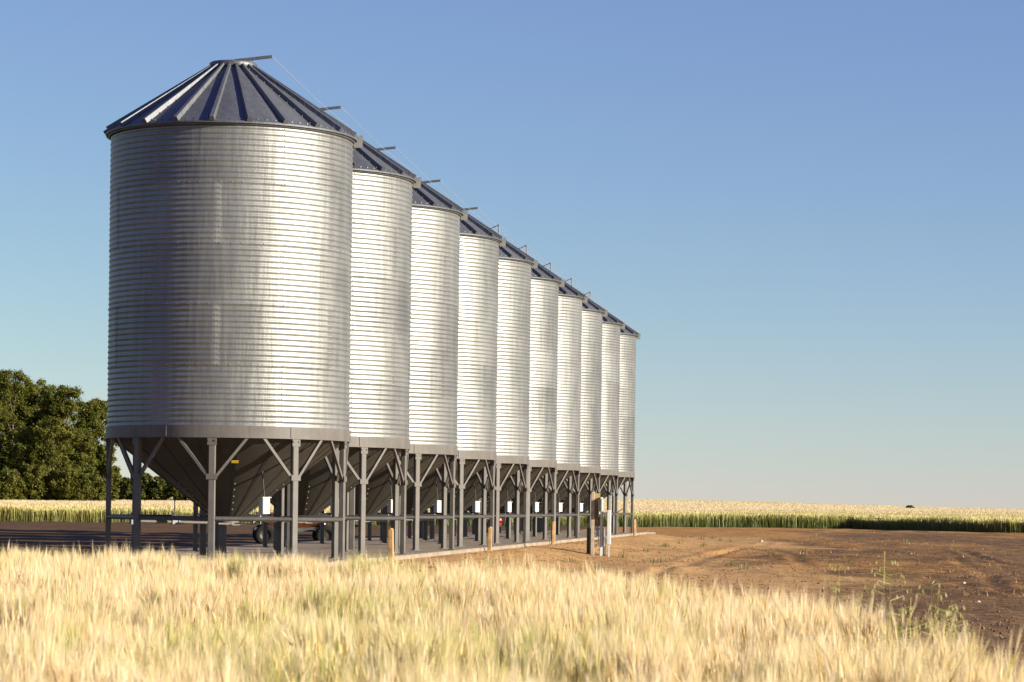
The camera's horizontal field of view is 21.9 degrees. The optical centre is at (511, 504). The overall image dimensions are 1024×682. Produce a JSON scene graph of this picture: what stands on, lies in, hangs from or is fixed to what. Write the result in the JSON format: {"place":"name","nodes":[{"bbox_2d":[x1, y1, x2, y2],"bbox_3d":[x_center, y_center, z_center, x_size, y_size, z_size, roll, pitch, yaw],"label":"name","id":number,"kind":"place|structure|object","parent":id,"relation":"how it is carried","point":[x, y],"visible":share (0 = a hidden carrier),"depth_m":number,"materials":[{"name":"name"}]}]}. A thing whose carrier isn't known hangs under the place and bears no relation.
{"place":"outdoors","nodes":[
{"label":"outdoors","id":0,"kind":"place"},
{"bbox_2d":[0,521,1023,681],"bbox_3d":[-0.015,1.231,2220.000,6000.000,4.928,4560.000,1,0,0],"label":"ground","id":1,"kind":"structure","parent":0,"point":[67,536],"depth_m":72.14,"materials":[{"name":"brown soil"}]},
{"bbox_2d":[0,446,7,499],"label":"bush","id":2,"kind":"object","parent":1,"relation":"on","point":[1,462],"visible":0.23,"depth_m":295.68,"materials":[{"name":"green plant"}]},
{"bbox_2d":[0,401,10,449],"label":"leafy tree","id":3,"kind":"object","parent":1,"relation":"on","point":[5,431],"visible":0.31,"depth_m":302.92,"materials":[{"name":"green plant"}]},
{"bbox_2d":[0,467,28,499],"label":"bush","id":4,"kind":"object","parent":1,"relation":"on","point":[12,486],"visible":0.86,"depth_m":289.02,"materials":[{"name":"green plant"}]},
{"bbox_2d":[0,428,45,495],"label":"bush","id":5,"kind":"object","parent":1,"relation":"on","point":[21,439],"visible":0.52,"depth_m":294.26,"materials":[{"name":"green plant"}]},
{"bbox_2d":[0,368,46,483],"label":"leafy tree","id":6,"kind":"object","parent":1,"relation":"on","point":[12,393],"visible":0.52,"depth_m":301.07,"materials":[{"name":"green plant"}]},
{"bbox_2d":[22,463,55,501],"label":"bush","id":7,"kind":"object","parent":1,"relation":"on","point":[39,474],"visible":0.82,"depth_m":290.33,"materials":[{"name":"green plant"}]},
{"bbox_2d":[9,377,71,489],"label":"leafy tree","id":8,"kind":"object","parent":1,"relation":"on","point":[41,390],"visible":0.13,"depth_m":306.75,"materials":[{"name":"green plant"}]},
{"bbox_2d":[25,416,81,498],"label":"bush","id":9,"kind":"object","parent":1,"relation":"on","point":[55,455],"visible":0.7,"depth_m":293.27,"materials":[{"name":"green plant"}]},
{"bbox_2d":[38,385,100,490],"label":"leafy tree","id":10,"kind":"object","parent":1,"relation":"on","point":[63,408],"visible":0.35,"depth_m":301.74,"materials":[{"name":"green plant"}]},
{"bbox_2d":[49,466,91,500],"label":"bush","id":11,"kind":"object","parent":1,"relation":"on","point":[67,478],"visible":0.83,"depth_m":290.23,"materials":[{"name":"green plant"}]},
{"bbox_2d":[62,435,99,476],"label":"bush","id":12,"kind":"object","parent":1,"relation":"on","point":[86,443],"visible":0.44,"depth_m":295.20,"materials":[{"name":"green plant"}]},
{"bbox_2d":[82,473,105,500],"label":"bush","id":13,"kind":"object","parent":1,"relation":"on","point":[97,488],"visible":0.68,"depth_m":291.29,"materials":[{"name":"green plant"}]},
{"bbox_2d":[70,397,118,486],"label":"leafy tree","id":14,"kind":"object","parent":1,"relation":"on","point":[98,407],"visible":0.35,"depth_m":304.78,"materials":[{"name":"green plant"}]},
{"bbox_2d":[92,444,122,500],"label":"bush","id":15,"kind":"object","parent":1,"relation":"on","point":[100,455],"visible":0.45,"depth_m":297.34,"materials":[{"name":"green plant"}]},
{"bbox_2d":[111,476,122,497],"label":"shelterbelt bush","id":16,"kind":"object","parent":1,"relation":"on","point":[113,477],"visible":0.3,"depth_m":389.20,"materials":[{"name":"green plant"}]},
{"bbox_2d":[111,476,131,499],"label":"shelterbelt bush","id":17,"kind":"object","parent":1,"relation":"on","point":[125,491],"visible":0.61,"depth_m":388.78,"materials":[{"name":"green plant"}]},
{"bbox_2d":[129,472,157,500],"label":"shelterbelt bush","id":18,"kind":"object","parent":1,"relation":"on","point":[146,478],"visible":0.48,"depth_m":389.25,"materials":[{"name":"green plant"}]},
{"bbox_2d":[147,476,169,500],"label":"shelterbelt bush","id":19,"kind":"object","parent":1,"relation":"on","point":[159,484],"visible":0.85,"depth_m":388.82,"materials":[{"name":"green plant"}]},
{"bbox_2d":[160,484,185,500],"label":"shelterbelt bush","id":20,"kind":"object","parent":1,"relation":"on","point":[171,492],"visible":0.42,"depth_m":388.84,"materials":[{"name":"green plant"}]},
{"bbox_2d":[177,495,188,500],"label":"shelterbelt bush","id":21,"kind":"object","parent":1,"relation":"on","point":[182,498],"visible":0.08,"depth_m":388.74,"materials":[{"name":"green plant"}]},
{"bbox_2d":[252,512,357,543],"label":"farm wagon","id":22,"kind":"object","parent":1,"relation":"on","point":[257,532],"visible":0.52,"depth_m":74.33,"materials":[{"name":"black paint"}]},
{"bbox_2d":[42,530,654,567],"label":"concrete pavement","id":23,"kind":"structure","parent":1,"relation":"on","point":[432,547],"depth_m":63.67,"materials":[{"name":"grey concrete"}]},
{"bbox_2d":[103,55,362,560],"bbox_3d":[-5.320,-3.753,50.300,4.891,9.542,4.856,1,0,0],"label":"grain bin","id":24,"kind":"object","parent":23,"relation":"on","point":[230,277],"visible":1,"depth_m":48.45,"materials":[{"name":"metal"}]},
{"bbox_2d":[191,106,420,554],"bbox_3d":[-4.427,-3.742,56.617,4.891,9.542,4.856,1,0,0],"label":"grain bin","id":25,"kind":"object","parent":23,"relation":"on","point":[383,184],"visible":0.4,"depth_m":55.24,"materials":[{"name":"silver metal"}]},
{"bbox_2d":[263,146,467,549],"bbox_3d":[-3.535,-3.731,62.935,4.891,9.542,4.856,1,0,0],"label":"grain bin","id":26,"kind":"object","parent":23,"relation":"on","point":[434,319],"visible":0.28,"depth_m":61.58,"materials":[{"name":"silver metal"}]},
{"bbox_2d":[319,179,505,545],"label":"grain bin","id":27,"kind":"object","parent":23,"relation":"on","point":[479,241],"visible":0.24,"depth_m":67.95,"materials":[{"name":"silver metal"}]},
{"bbox_2d":[366,207,537,542],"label":"grain bin","id":28,"kind":"object","parent":23,"relation":"on","point":[516,264],"visible":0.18,"depth_m":74.31,"materials":[{"name":"silver metal"}]},
{"bbox_2d":[408,225,564,540],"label":"grain bin","id":29,"kind":"object","parent":23,"relation":"on","point":[545,284],"visible":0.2,"depth_m":80.64,"materials":[{"name":"silver metal"}]},
{"bbox_2d":[486,519,513,532],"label":"tank cart","id":30,"kind":"object","parent":23,"relation":"on","point":[500,522],"visible":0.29,"depth_m":100.26,"materials":[{"name":"red paint"}]},
{"bbox_2d":[454,245,587,537],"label":"grain bin","id":31,"kind":"object","parent":23,"relation":"on","point":[570,300],"visible":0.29,"depth_m":87.01,"materials":[{"name":"silver metal"}]},
{"bbox_2d":[472,263,607,535],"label":"grain bin","id":32,"kind":"object","parent":23,"relation":"on","point":[593,313],"visible":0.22,"depth_m":93.33,"materials":[{"name":"silver metal"}]},
{"bbox_2d":[499,278,624,534],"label":"grain bin","id":33,"kind":"object","parent":23,"relation":"on","point":[612,325],"visible":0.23,"depth_m":99.70,"materials":[{"name":"silver metal"}]},
{"bbox_2d":[521,292,640,532],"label":"grain bin","id":34,"kind":"object","parent":23,"relation":"on","point":[629,336],"visible":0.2,"depth_m":106.02,"materials":[{"name":"silver metal"}]},
{"bbox_2d":[388,528,393,561],"bbox_3d":[-2.425,0.856,53.102,0.110,0.770,0.110,0,0,6],"label":"wooden stake","id":35,"kind":"object","parent":1,"relation":"on","point":[390,540],"visible":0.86,"depth_m":53.05,"materials":[{"name":"brown wood"}]},
{"bbox_2d":[488,527,491,550],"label":"wooden stake","id":36,"kind":"object","parent":1,"relation":"on","point":[489,538],"visible":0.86,"depth_m":66.25,"materials":[{"name":"brown wood"}]},
{"bbox_2d":[0,540,1023,681],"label":"foreground barley","id":37,"kind":"object","parent":1,"relation":"on","point":[119,617],"visible":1,"depth_m":15.21,"materials":[{"name":"plant"}]},
{"bbox_2d":[0,504,1023,532],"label":"barley field edge","id":38,"kind":"object","parent":1,"relation":"on","point":[673,519],"visible":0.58,"depth_m":180.17,"materials":[{"name":"plant"}]},
{"bbox_2d":[0,495,1023,518],"bbox_3d":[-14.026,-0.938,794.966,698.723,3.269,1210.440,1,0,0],"label":"barley field ears","id":39,"kind":"object","parent":1,"relation":"on","point":[665,506],"visible":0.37,"depth_m":293.38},
{"bbox_2d":[1,501,1023,530],"bbox_3d":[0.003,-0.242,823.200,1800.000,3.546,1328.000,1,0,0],"label":"barley field canopy","id":40,"kind":"object","parent":1,"relation":"on","point":[328,512],"visible":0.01,"depth_m":183.39,"materials":[{"name":"plant"}]},
{"bbox_2d":[551,521,555,543],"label":"wooden stake","id":41,"kind":"object","parent":1,"relation":"on","point":[553,532],"visible":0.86,"depth_m":78.84,"materials":[{"name":"brown wood"}]},
{"bbox_2d":[586,528,590,553],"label":"post","id":42,"kind":"object","parent":1,"relation":"on","point":[588,540],"visible":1,"depth_m":73.27,"materials":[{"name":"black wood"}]},
{"bbox_2d":[590,492,602,555],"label":"electrical station","id":43,"kind":"object","parent":1,"relation":"on","point":[596,509],"visible":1,"depth_m":72.95,"materials":[{"name":"brown wood"}]},
{"bbox_2d":[599,528,605,554],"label":"post","id":44,"kind":"object","parent":1,"relation":"on","point":[604,543],"visible":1,"depth_m":73.27,"materials":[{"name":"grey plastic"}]},
{"bbox_2d":[606,508,623,556],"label":"cabinet post","id":45,"kind":"object","parent":1,"relation":"on","point":[608,539],"visible":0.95,"depth_m":72.82,"materials":[{"name":"white metal"}]},
{"bbox_2d":[633,519,635,535],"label":"wooden stake","id":46,"kind":"object","parent":1,"relation":"on","point":[634,527],"visible":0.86,"depth_m":104.46,"materials":[{"name":"brown wood"}]},
{"bbox_2d":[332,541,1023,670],"bbox_3d":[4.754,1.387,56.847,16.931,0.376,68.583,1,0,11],"label":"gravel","id":47,"kind":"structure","parent":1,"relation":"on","point":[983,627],"depth_m":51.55,"materials":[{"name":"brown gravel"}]},
{"bbox_2d":[738,560,748,569],"bbox_3d":[5.183,1.348,59.500,0.299,0.249,0.376,1,0,-12],"label":"weed tuft","id":48,"kind":"object","parent":1,"relation":"on","point":[739,564],"visible":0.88,"depth_m":59.51,"materials":[{"name":"plant"}]},
{"bbox_2d":[619,530,1023,596],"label":"stubble","id":49,"kind":"object","parent":1,"relation":"on","point":[878,556],"visible":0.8,"depth_m":76.12,"materials":[{"name":"beige plant"}]},
{"bbox_2d":[814,563,851,651],"bbox_3d":[2.159,0.930,17.492,0.316,1.082,0.487,1,0,0],"label":"wild oat","id":50,"kind":"object","parent":1,"relation":"on","point":[835,589],"visible":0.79,"depth_m":17.54,"materials":[{"name":"plant"}]},
{"bbox_2d":[850,551,910,644],"bbox_3d":[2.172,0.866,15.567,0.290,1.188,0.423,1,0,26],"label":"wild oat","id":51,"kind":"object","parent":1,"relation":"on","point":[865,586],"visible":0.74,"depth_m":15.48,"materials":[{"name":"plant"}]},
{"bbox_2d":[877,570,915,661],"bbox_3d":[2.110,0.917,15.017,0.362,1.096,0.383,1,0,22],"label":"wild oat","id":52,"kind":"object","parent":1,"relation":"on","point":[899,620],"visible":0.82,"depth_m":15.01,"materials":[{"name":"plant"}]},
{"bbox_2d":[874,589,932,662],"bbox_3d":[2.109,0.965,14.383,0.338,1.024,0.346,1,0,0],"label":"wild oat","id":53,"kind":"object","parent":1,"relation":"on","point":[910,624],"visible":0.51,"depth_m":14.36,"materials":[{"name":"plant"}]},
{"bbox_2d":[910,583,963,663],"bbox_3d":[2.293,0.934,13.964,0.379,1.097,0.399,1,0,0],"label":"wild oat","id":54,"kind":"object","parent":1,"relation":"on","point":[936,619],"visible":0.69,"depth_m":14.00,"materials":[{"name":"plant"}]},
{"bbox_2d":[919,590,958,669],"bbox_3d":[2.235,0.956,13.716,0.368,1.050,0.312,1,0,-40],"label":"wild oat","id":55,"kind":"object","parent":1,"relation":"on","point":[938,594],"visible":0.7,"depth_m":13.65,"materials":[{"name":"plant"}]},
{"bbox_2d":[927,605,978,672],"bbox_3d":[2.200,0.982,13.222,0.348,0.999,0.441,1,0,42],"label":"wild oat","id":56,"kind":"object","parent":1,"relation":"on","point":[937,624],"visible":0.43,"depth_m":13.20,"materials":[{"name":"plant"}]},
{"bbox_2d":[0,0,1023,508],"label":"sky","id":57,"kind":"structure","parent":0,"point":[806,216],"materials":[{"name":"blue"}]}
]}

